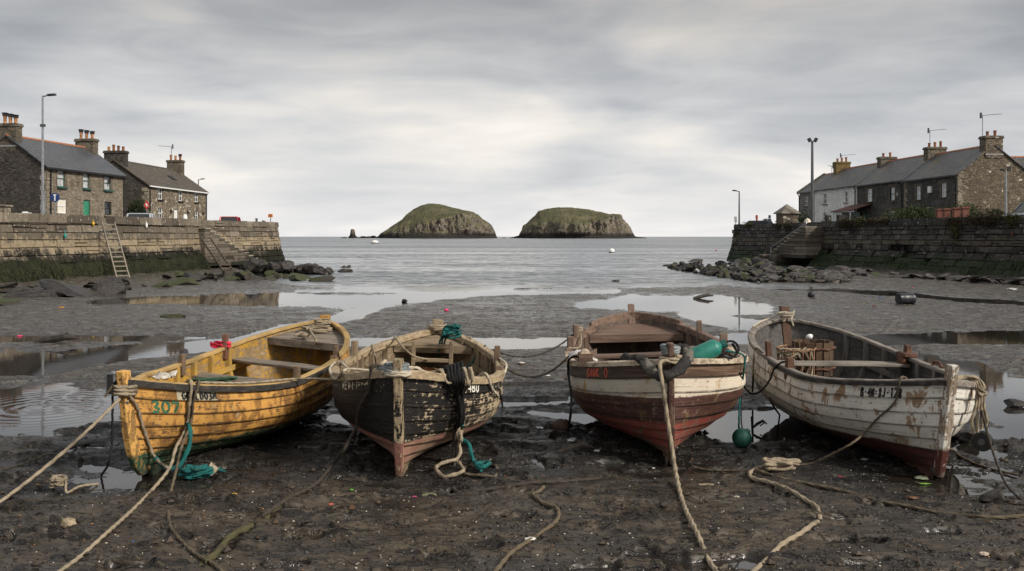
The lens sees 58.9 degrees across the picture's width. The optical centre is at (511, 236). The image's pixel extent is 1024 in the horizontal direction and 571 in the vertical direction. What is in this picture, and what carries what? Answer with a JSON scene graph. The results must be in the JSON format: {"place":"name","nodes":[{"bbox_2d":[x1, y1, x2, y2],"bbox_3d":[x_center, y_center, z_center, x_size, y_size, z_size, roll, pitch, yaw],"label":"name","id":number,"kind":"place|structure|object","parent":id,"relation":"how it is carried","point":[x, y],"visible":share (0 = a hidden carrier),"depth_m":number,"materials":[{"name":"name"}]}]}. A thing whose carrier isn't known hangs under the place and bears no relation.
{"place":"outdoors","nodes":[
{"label":"outdoors","id":0,"kind":"place"},
{"bbox_2d":[374,203,496,237],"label":"island","id":1,"kind":"structure","parent":0,"point":[430,220],"depth_m":1059.55,"materials":[{"name":"plant"}]},
{"bbox_2d":[0,265,1023,570],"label":"mud","id":2,"kind":"structure","parent":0,"point":[528,315],"depth_m":8.04,"materials":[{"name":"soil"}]},
{"bbox_2d":[0,298,20,304],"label":"rock","id":3,"kind":"object","parent":2,"relation":"on","point":[5,301],"visible":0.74,"depth_m":29.08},
{"bbox_2d":[2,289,61,297],"bbox_3d":[-17.203,2.146,32.814,2.232,0.472,1.047,-6,11,-23],"label":"rock","id":4,"kind":"object","parent":2,"relation":"on","point":[40,293],"visible":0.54,"depth_m":32.48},
{"bbox_2d":[34,332,76,342],"bbox_3d":[-9.375,2.107,18.632,0.912,0.278,0.168,0,0,2],"label":"driftwood","id":5,"kind":"object","parent":2,"relation":"on","point":[57,338],"visible":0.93,"depth_m":18.57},
{"bbox_2d":[0,437,113,469],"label":"rope","id":6,"kind":"object","parent":2,"relation":"on","point":[36,458],"visible":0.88,"depth_m":8.95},
{"bbox_2d":[60,517,75,527],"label":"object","id":7,"kind":"object","parent":2,"relation":"on","point":[68,522],"visible":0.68,"depth_m":6.87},
{"bbox_2d":[39,279,105,296],"bbox_3d":[-15.839,2.148,33.273,2.974,0.516,1.781,15,3,-22],"label":"rock","id":8,"kind":"object","parent":2,"relation":"on","point":[66,289],"visible":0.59,"depth_m":32.97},
{"bbox_2d":[49,474,98,493],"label":"rope","id":9,"kind":"object","parent":2,"relation":"on","point":[59,480],"visible":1,"depth_m":7.69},
{"bbox_2d":[90,277,125,294],"bbox_3d":[-15.316,2.085,34.242,1.337,1.090,0.853,0,0,-42],"label":"rock","id":10,"kind":"object","parent":2,"relation":"on","point":[112,285],"visible":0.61,"depth_m":34.08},
{"bbox_2d":[168,277,200,285],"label":"rock","id":11,"kind":"object","parent":2,"relation":"on","point":[183,281],"visible":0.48,"depth_m":40.58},
{"bbox_2d":[177,464,226,478],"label":"rope","id":12,"kind":"object","parent":2,"relation":"on","point":[197,471],"visible":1,"depth_m":8.17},
{"bbox_2d":[116,315,349,475],"bbox_3d":[-3.008,1.668,10.240,1.796,1.175,4.666,1,0,11],"label":"rowing boat","id":13,"kind":"object","parent":2,"relation":"on","point":[226,414],"visible":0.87,"depth_m":9.22,"materials":[{"name":"yellow wood"}]},
{"bbox_2d":[0,398,120,503],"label":"rope","id":14,"kind":"object","parent":13,"relation":"attached to","point":[56,457],"visible":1,"depth_m":7.53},
{"bbox_2d":[105,371,116,393],"bbox_3d":[-3.529,1.289,8.000,0.100,0.194,0.092,0,0,0],"label":"pulley","id":15,"kind":"object","parent":13,"relation":"hanging from","point":[110,378],"visible":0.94,"depth_m":7.96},
{"bbox_2d":[100,382,113,475],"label":"rope","id":16,"kind":"object","parent":15,"relation":"hanging from","point":[112,433],"visible":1,"depth_m":7.99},
{"bbox_2d":[57,379,192,570],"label":"rope","id":17,"kind":"object","parent":13,"relation":"attached to","point":[103,535],"visible":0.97,"depth_m":7.45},
{"bbox_2d":[111,385,138,404],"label":"rope","id":18,"kind":"object","parent":13,"relation":"attached to","point":[122,390],"visible":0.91,"depth_m":7.97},
{"bbox_2d":[128,395,167,468],"bbox_3d":[-3.313,1.760,8.182,0.174,0.760,0.423,0,0,37],"label":"rope","id":19,"kind":"object","parent":13,"relation":"hanging from","point":[134,402],"visible":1,"depth_m":8.21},
{"bbox_2d":[151,370,177,379],"bbox_3d":[-3.558,1.420,9.284,0.189,0.067,0.257,0,0,0],"label":"white rag","id":20,"kind":"object","parent":13,"relation":"in","point":[165,375],"visible":1,"depth_m":9.24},
{"bbox_2d":[153,422,192,470],"bbox_3d":[-3.103,1.938,8.327,0.344,0.419,0.148,0,0,-35],"label":"rope","id":21,"kind":"object","parent":13,"relation":"hanging from","point":[189,445],"visible":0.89,"depth_m":8.34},
{"bbox_2d":[166,380,224,570],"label":"rope","id":22,"kind":"object","parent":13,"relation":"hanging from","point":[196,554],"visible":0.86,"depth_m":7.74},
{"bbox_2d":[187,376,237,381],"bbox_3d":[-3.173,1.520,9.629,0.552,0.084,0.177,0,0,0],"label":"net","id":23,"kind":"object","parent":13,"relation":"in","point":[224,379],"visible":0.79,"depth_m":9.55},
{"bbox_2d":[210,341,230,348],"bbox_3d":[-3.625,1.343,11.269,0.264,0.099,0.062,0,0,0],"label":"red cloth","id":24,"kind":"object","parent":13,"relation":"attached to","point":[216,344],"visible":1,"depth_m":11.26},
{"bbox_2d":[195,377,332,383],"bbox_3d":[-1.960,1.338,8.882,1.906,0.312,1.042,0,0,8],"label":"gunwale","id":25,"kind":"object","parent":13,"relation":"on","point":[246,382],"visible":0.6,"depth_m":9.07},
{"bbox_2d":[301,324,333,349],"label":"rope","id":26,"kind":"object","parent":13,"relation":"on","point":[311,328],"visible":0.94,"depth_m":12.08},
{"bbox_2d":[199,494,291,564],"bbox_3d":[-1.960,2.174,6.722,0.112,0.115,1.517,0,0,8],"label":"rope","id":27,"kind":"object","parent":2,"relation":"on","point":[226,540],"visible":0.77,"depth_m":6.42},
{"bbox_2d":[244,258,260,270],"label":"rock","id":28,"kind":"object","parent":2,"relation":"on","point":[251,264],"visible":0.97,"depth_m":47.16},
{"bbox_2d":[330,319,504,476],"bbox_3d":[-1.020,1.663,10.204,1.873,1.185,4.645,1,0,0],"label":"rowing boat","id":29,"kind":"object","parent":2,"relation":"on","point":[404,421],"visible":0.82,"depth_m":8.64,"materials":[{"name":"black wood"}]},
{"bbox_2d":[259,364,382,518],"bbox_3d":[-1.743,1.671,7.807,0.642,1.064,1.658,0,0,32],"label":"rope","id":30,"kind":"object","parent":29,"relation":"attached to","point":[315,483],"visible":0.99,"depth_m":8.16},
{"bbox_2d":[328,361,368,379],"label":"rope","id":31,"kind":"object","parent":29,"relation":"on","point":[342,371],"visible":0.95,"depth_m":9.02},
{"bbox_2d":[375,361,410,374],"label":"rope","id":32,"kind":"object","parent":29,"relation":"attached to","point":[387,367],"visible":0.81,"depth_m":7.95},
{"bbox_2d":[381,366,442,376],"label":"rope","id":33,"kind":"object","parent":29,"relation":"attached to","point":[400,374],"visible":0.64,"depth_m":7.93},
{"bbox_2d":[393,335,472,359],"bbox_3d":[-0.934,1.440,11.456,1.042,0.319,0.825,0,0,-15],"label":"rope","id":34,"kind":"object","parent":29,"relation":"hanging from","point":[408,352],"visible":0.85,"depth_m":11.38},
{"bbox_2d":[434,427,464,478],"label":"rope","id":35,"kind":"object","parent":29,"relation":"hanging from","point":[453,474],"visible":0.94,"depth_m":8.47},
{"bbox_2d":[440,324,461,338],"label":"rope","id":36,"kind":"object","parent":29,"relation":"on","point":[453,331],"visible":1,"depth_m":11.43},
{"bbox_2d":[441,365,462,431],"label":"rope","id":37,"kind":"object","parent":29,"relation":"on","point":[446,368],"visible":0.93,"depth_m":8.41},
{"bbox_2d":[444,364,462,416],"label":"rope","id":38,"kind":"object","parent":29,"relation":"on","point":[452,374],"visible":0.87,"depth_m":8.31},
{"bbox_2d":[445,363,462,433],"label":"rope","id":39,"kind":"object","parent":29,"relation":"on","point":[456,378],"visible":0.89,"depth_m":8.38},
{"bbox_2d":[435,367,473,393],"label":"rope","id":40,"kind":"object","parent":29,"relation":"hanging from","point":[469,377],"visible":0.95,"depth_m":8.29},
{"bbox_2d":[456,362,465,420],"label":"rope","id":41,"kind":"object","parent":29,"relation":"on","point":[458,371],"visible":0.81,"depth_m":8.32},
{"bbox_2d":[459,361,464,429],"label":"rope","id":42,"kind":"object","parent":29,"relation":"hanging from","point":[462,378],"visible":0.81,"depth_m":8.34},
{"bbox_2d":[478,358,507,396],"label":"rope","id":43,"kind":"object","parent":29,"relation":"on","point":[489,380],"visible":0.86,"depth_m":9.19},
{"bbox_2d":[452,427,600,492],"bbox_3d":[-0.091,2.031,8.071,1.553,0.491,0.892,0,0,27],"label":"rope","id":44,"kind":"object","parent":29,"relation":"hanging from","point":[488,489],"visible":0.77,"depth_m":7.95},
{"bbox_2d":[462,438,491,471],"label":"rope","id":45,"kind":"object","parent":2,"relation":"on","point":[480,466],"visible":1,"depth_m":8.50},
{"bbox_2d":[462,459,497,476],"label":"rope","id":46,"kind":"object","parent":2,"relation":"on","point":[478,474],"visible":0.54,"depth_m":8.20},
{"bbox_2d":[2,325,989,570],"bbox_3d":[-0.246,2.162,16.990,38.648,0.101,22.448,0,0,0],"label":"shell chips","id":47,"kind":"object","parent":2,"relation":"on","point":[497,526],"visible":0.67,"depth_m":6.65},
{"bbox_2d":[0,312,1023,570],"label":"weed scraps","id":48,"kind":"object","parent":2,"relation":"on","point":[770,562],"visible":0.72,"depth_m":6.82,"materials":[{"name":"plant"}]},
{"bbox_2d":[493,485,560,570],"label":"rope","id":49,"kind":"object","parent":2,"relation":"on","point":[498,567],"visible":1,"depth_m":6.66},
{"bbox_2d":[551,419,569,430],"bbox_3d":[0.547,2.159,10.219,0.209,0.210,0.209,0,0,0],"label":"buoy","id":50,"kind":"object","parent":2,"relation":"on","point":[560,424],"visible":0.6,"depth_m":10.15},
{"bbox_2d":[558,441,593,453],"bbox_3d":[0.639,2.116,9.084,0.361,0.126,0.060,0,0,-6],"label":"driftwood","id":51,"kind":"object","parent":2,"relation":"on","point":[577,446],"visible":1,"depth_m":9.06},
{"bbox_2d":[565,304,748,465],"bbox_3d":[1.616,1.613,10.776,1.970,1.285,4.591,-2,0,3],"label":"rowing boat","id":52,"kind":"object","parent":2,"relation":"on","point":[610,388],"visible":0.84,"depth_m":9.08,"materials":[{"name":"red wood"}]},
{"bbox_2d":[493,334,572,357],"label":"rope","id":53,"kind":"object","parent":52,"relation":"attached to","point":[563,342],"visible":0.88,"depth_m":11.38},
{"bbox_2d":[502,356,568,377],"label":"rope","id":54,"kind":"object","parent":52,"relation":"attached to","point":[553,369],"visible":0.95,"depth_m":9.94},
{"bbox_2d":[567,355,577,423],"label":"rope","id":55,"kind":"object","parent":52,"relation":"hanging from","point":[570,388],"visible":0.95,"depth_m":9.48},
{"bbox_2d":[578,349,592,363],"bbox_3d":[0.749,1.222,9.267,0.140,0.134,0.180,0,0,0],"label":"fairlead","id":56,"kind":"object","parent":52,"relation":"attached to","point":[585,356],"visible":0.98,"depth_m":9.18,"materials":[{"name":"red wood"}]},
{"bbox_2d":[620,343,694,382],"bbox_3d":[1.588,1.194,8.744,0.886,0.320,0.735,0,0,-19],"label":"rope fender","id":57,"kind":"object","parent":52,"relation":"hanging from","point":[680,367],"visible":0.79,"depth_m":8.48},
{"bbox_2d":[660,344,680,354],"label":"rope","id":58,"kind":"object","parent":52,"relation":"attached to","point":[664,349],"visible":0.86,"depth_m":8.54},
{"bbox_2d":[658,354,717,570],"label":"rope","id":59,"kind":"object","parent":52,"relation":"hanging from","point":[675,359],"visible":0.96,"depth_m":8.16,"materials":[{"name":"fabric"}]},
{"bbox_2d":[691,339,738,359],"bbox_3d":[1.968,1.135,8.870,0.512,0.269,0.177,0,0,0],"label":"buoy","id":60,"kind":"object","parent":52,"relation":"on","point":[712,348],"visible":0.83,"depth_m":8.81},
{"bbox_2d":[725,350,745,428],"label":"rope","id":61,"kind":"object","parent":52,"relation":"attached to","point":[743,373],"visible":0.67,"depth_m":9.22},
{"bbox_2d":[694,466,747,472],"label":"rope","id":62,"kind":"object","parent":2,"relation":"on","point":[713,470],"visible":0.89,"depth_m":8.51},
{"bbox_2d":[732,428,751,447],"bbox_3d":[2.374,2.081,9.363,0.199,0.200,0.199,0,0,0],"label":"buoy","id":63,"kind":"object","parent":2,"relation":"on","point":[741,437],"visible":1,"depth_m":9.29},
{"bbox_2d":[748,457,821,570],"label":"rope","id":64,"kind":"object","parent":2,"relation":"on","point":[776,464],"visible":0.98,"depth_m":7.73,"materials":[{"name":"fabric"}]},
{"bbox_2d":[748,306,974,478],"bbox_3d":[3.811,1.608,10.264,1.855,1.295,4.507,1,0,-3],"label":"rowing boat","id":65,"kind":"object","parent":2,"relation":"on","point":[922,421],"visible":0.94,"depth_m":8.94,"materials":[{"name":"grey wood"}]},
{"bbox_2d":[752,347,763,391],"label":"rope","id":66,"kind":"object","parent":65,"relation":"hanging from","point":[754,353],"visible":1,"depth_m":10.60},
{"bbox_2d":[739,361,784,394],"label":"rope","id":67,"kind":"object","parent":65,"relation":"hanging from","point":[767,383],"visible":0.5,"depth_m":9.99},
{"bbox_2d":[776,345,816,375],"bbox_3d":[3.558,1.575,11.372,0.500,0.385,0.458,0,0,0],"label":"lobster creel","id":68,"kind":"object","parent":65,"relation":"in","point":[779,356],"visible":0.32,"depth_m":11.23,"materials":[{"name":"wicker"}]},
{"bbox_2d":[776,347,810,357],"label":"rope","id":69,"kind":"object","parent":68,"relation":"on","point":[780,352],"visible":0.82,"depth_m":11.25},
{"bbox_2d":[789,339,835,376],"bbox_3d":[3.833,1.542,11.549,0.593,0.431,0.538,0,0,0],"label":"crate","id":70,"kind":"object","parent":65,"relation":"in","point":[824,350],"visible":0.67,"depth_m":11.35,"materials":[{"name":"brown wood"}]},
{"bbox_2d":[796,376,907,465],"bbox_3d":[3.215,1.707,8.411,1.170,0.854,0.419,0,0,-18],"label":"rope","id":71,"kind":"object","parent":65,"relation":"on","point":[864,432],"visible":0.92,"depth_m":8.37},
{"bbox_2d":[959,377,978,432],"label":"rope","id":72,"kind":"object","parent":65,"relation":"hanging from","point":[974,411],"visible":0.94,"depth_m":8.39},
{"bbox_2d":[960,376,980,432],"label":"rope","id":73,"kind":"object","parent":65,"relation":"hanging from","point":[977,415],"visible":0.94,"depth_m":8.39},
{"bbox_2d":[971,431,993,451],"bbox_3d":[4.358,1.897,8.400,0.179,0.180,0.110,0,0,38],"label":"buoy","id":74,"kind":"object","parent":73,"relation":"hanging from","point":[979,441],"visible":0.9,"depth_m":8.37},
{"bbox_2d":[958,375,988,425],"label":"rope","id":75,"kind":"object","parent":65,"relation":"hanging from","point":[984,399],"visible":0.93,"depth_m":8.39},
{"bbox_2d":[754,467,1023,519],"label":"rope","id":76,"kind":"object","parent":2,"relation":"on","point":[970,515],"visible":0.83,"depth_m":7.29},
{"bbox_2d":[895,293,915,303],"bbox_3d":[12.710,2.008,29.278,0.540,0.390,0.386,0,0,-9],"label":"drum","id":77,"kind":"object","parent":2,"relation":"on","point":[905,298],"visible":0.98,"depth_m":29.13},
{"bbox_2d":[956,430,974,441],"bbox_3d":[4.904,2.137,9.756,0.224,0.136,0.272,0,0,22],"label":"stone","id":78,"kind":"object","parent":2,"relation":"on","point":[967,435],"visible":0.73,"depth_m":9.66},
{"bbox_2d":[949,448,1021,476],"bbox_3d":[4.340,2.075,8.681,0.739,0.288,0.900,0,0,0],"label":"rope","id":79,"kind":"object","parent":2,"relation":"on","point":[983,466],"visible":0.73,"depth_m":8.69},
{"bbox_2d":[978,489,1005,502],"bbox_3d":[3.899,2.129,7.365,0.160,0.145,0.182,0,0,-30],"label":"stone","id":80,"kind":"object","parent":2,"relation":"on","point":[995,496],"visible":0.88,"depth_m":7.33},
{"bbox_2d":[980,410,1023,500],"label":"rope","id":81,"kind":"object","parent":2,"relation":"on","point":[996,461],"visible":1,"depth_m":8.09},
{"bbox_2d":[0,237,1023,570],"bbox_3d":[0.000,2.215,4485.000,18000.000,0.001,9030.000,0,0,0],"label":"water","id":82,"kind":"structure","parent":0,"point":[422,269],"depth_m":29.08,"materials":[{"name":"liquid"}]},
{"bbox_2d":[308,275,334,280],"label":"rock","id":83,"kind":"object","parent":82,"relation":"in","point":[325,278],"visible":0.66,"depth_m":44.85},
{"bbox_2d":[1003,398,1023,407],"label":"stone","id":84,"kind":"object","parent":82,"relation":"on","point":[1013,403],"visible":0.97,"depth_m":11.73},
{"bbox_2d":[0,0,1023,236],"label":"sky","id":85,"kind":"structure","parent":0,"point":[326,118],"materials":[{"name":"grey"}]},
{"bbox_2d":[512,207,644,237],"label":"island","id":86,"kind":"structure","parent":0,"point":[564,222],"depth_m":1057.32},
{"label":"quay ground","id":87,"kind":"structure","parent":0,"visible":0},
{"bbox_2d":[773,204,800,222],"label":"stone hut","id":88,"kind":"object","parent":87,"relation":"on","point":[786,213],"visible":0.6,"depth_m":77.58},
{"bbox_2d":[807,138,817,221],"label":"street lamp","id":89,"kind":"object","parent":87,"relation":"on","point":[812,216],"visible":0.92,"depth_m":76.40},
{"bbox_2d":[797,173,832,220],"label":"terrace house","id":90,"kind":"structure","parent":87,"relation":"on","point":[804,193],"depth_m":114.03,"materials":[{"name":"paint"}]},
{"bbox_2d":[814,153,877,221],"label":"terrace house","id":91,"kind":"structure","parent":87,"relation":"on","point":[837,189],"depth_m":105.90,"materials":[{"name":"white paint"}]},
{"bbox_2d":[727,215,1023,276],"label":"quay wall","id":92,"kind":"structure","parent":87,"relation":"on","point":[926,240],"depth_m":58.02,"materials":[{"name":"stone"}]},
{"bbox_2d":[829,213,866,232],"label":"wall plant","id":93,"kind":"object","parent":92,"relation":"attached to","point":[846,223],"depth_m":63.15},
{"bbox_2d":[807,255,1023,276],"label":"seaweed","id":94,"kind":"object","parent":92,"relation":"attached to","point":[984,267],"visible":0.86,"depth_m":53.31,"materials":[{"name":"plant"}]},
{"bbox_2d":[943,213,964,228],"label":"wall plant","id":95,"kind":"object","parent":92,"relation":"attached to","point":[952,219],"depth_m":51.81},
{"bbox_2d":[953,209,1016,231],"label":"wall plant","id":96,"kind":"object","parent":92,"relation":"attached to","point":[983,220],"depth_m":49.31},
{"bbox_2d":[994,210,1023,226],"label":"wall plant","id":97,"kind":"object","parent":92,"relation":"attached to","point":[1010,220],"depth_m":47.28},
{"bbox_2d":[831,128,947,220],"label":"terrace house","id":98,"kind":"structure","parent":87,"relation":"on","point":[880,189],"depth_m":94.23,"materials":[{"name":"grey stone"}]},
{"bbox_2d":[887,184,895,201],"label":"window","id":99,"kind":"structure","parent":98,"relation":"in","point":[893,186],"depth_m":91.43,"materials":[{"name":"glass"}]},
{"bbox_2d":[895,203,927,218],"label":"bush","id":100,"kind":"object","parent":87,"relation":"on","point":[910,213],"visible":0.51,"depth_m":71.67,"materials":[{"name":"green plant"}]},
{"bbox_2d":[877,200,991,219],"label":"hedge","id":101,"kind":"object","parent":87,"relation":"on","point":[930,214],"visible":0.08,"depth_m":71.34,"materials":[{"name":"green plant"}]},
{"bbox_2d":[934,207,969,217],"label":"brick wall","id":102,"kind":"structure","parent":87,"relation":"on","point":[945,212],"depth_m":64.76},
{"bbox_2d":[900,112,1023,214],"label":"terrace house","id":103,"kind":"structure","parent":87,"relation":"on","point":[973,175],"depth_m":79.97,"materials":[{"name":"grey stone"}]},
{"bbox_2d":[938,180,947,198],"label":"window","id":104,"kind":"structure","parent":103,"relation":"in","point":[944,186],"depth_m":82.00,"materials":[{"name":"glass"}]},
{"bbox_2d":[999,166,1010,215],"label":"street lamp","id":105,"kind":"object","parent":87,"relation":"on","point":[1008,169],"visible":0.74,"depth_m":57.95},
{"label":"quay ground","id":106,"kind":"structure","parent":0,"visible":0},
{"bbox_2d":[40,93,56,213],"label":"street lamp","id":107,"kind":"object","parent":106,"relation":"on","point":[43,195],"visible":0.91,"depth_m":53.95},
{"bbox_2d":[0,112,127,230],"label":"stone house","id":108,"kind":"structure","parent":106,"relation":"on","point":[82,176],"depth_m":71.16,"materials":[{"name":"grey stone"}]},
{"bbox_2d":[56,166,67,188],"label":"window","id":109,"kind":"structure","parent":108,"relation":"in","point":[59,173],"depth_m":70.62,"materials":[{"name":"glass"}]},
{"bbox_2d":[56,195,69,214],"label":"window","id":110,"kind":"structure","parent":108,"relation":"in","point":[61,204],"depth_m":70.76,"materials":[{"name":"glass"}]},
{"bbox_2d":[82,196,91,214],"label":"door","id":111,"kind":"structure","parent":108,"relation":"in","point":[85,200],"depth_m":73.86,"materials":[{"name":"wood"}]},
{"bbox_2d":[82,169,92,189],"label":"window","id":112,"kind":"structure","parent":108,"relation":"in","point":[85,176],"depth_m":73.79,"materials":[{"name":"glass"}]},
{"bbox_2d":[103,175,113,191],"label":"window","id":113,"kind":"structure","parent":108,"relation":"in","point":[106,186],"depth_m":76.73,"materials":[{"name":"glass"}]},
{"bbox_2d":[103,198,113,215],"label":"window","id":114,"kind":"structure","parent":108,"relation":"in","point":[106,210],"depth_m":76.69,"materials":[{"name":"glass"}]},
{"bbox_2d":[127,198,149,212],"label":"bush","id":115,"kind":"object","parent":106,"relation":"on","point":[140,207],"visible":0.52,"depth_m":82.07,"materials":[{"name":"green plant"}]},
{"bbox_2d":[126,213,155,217],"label":"parked car","id":116,"kind":"object","parent":106,"relation":"on","point":[143,215],"visible":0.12,"depth_m":58.12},
{"bbox_2d":[0,212,285,281],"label":"quay wall","id":117,"kind":"structure","parent":106,"relation":"on","point":[25,237],"depth_m":51.11,"materials":[{"name":"stone"}]},
{"bbox_2d":[0,254,210,281],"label":"seaweed","id":118,"kind":"object","parent":117,"relation":"attached to","point":[54,267],"visible":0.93,"depth_m":46.65,"materials":[{"name":"plant"}]},
{"bbox_2d":[101,222,129,276],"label":"ladder","id":119,"kind":"object","parent":117,"relation":"attached to","point":[121,251],"visible":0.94,"depth_m":47.89,"materials":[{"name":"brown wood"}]},
{"bbox_2d":[200,237,233,270],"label":"ladder","id":120,"kind":"object","parent":117,"relation":"attached to","point":[211,253],"visible":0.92,"depth_m":56.83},
{"bbox_2d":[103,144,209,219],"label":"stone house","id":121,"kind":"structure","parent":106,"relation":"on","point":[171,190],"depth_m":90.56,"materials":[{"name":"grey stone"}]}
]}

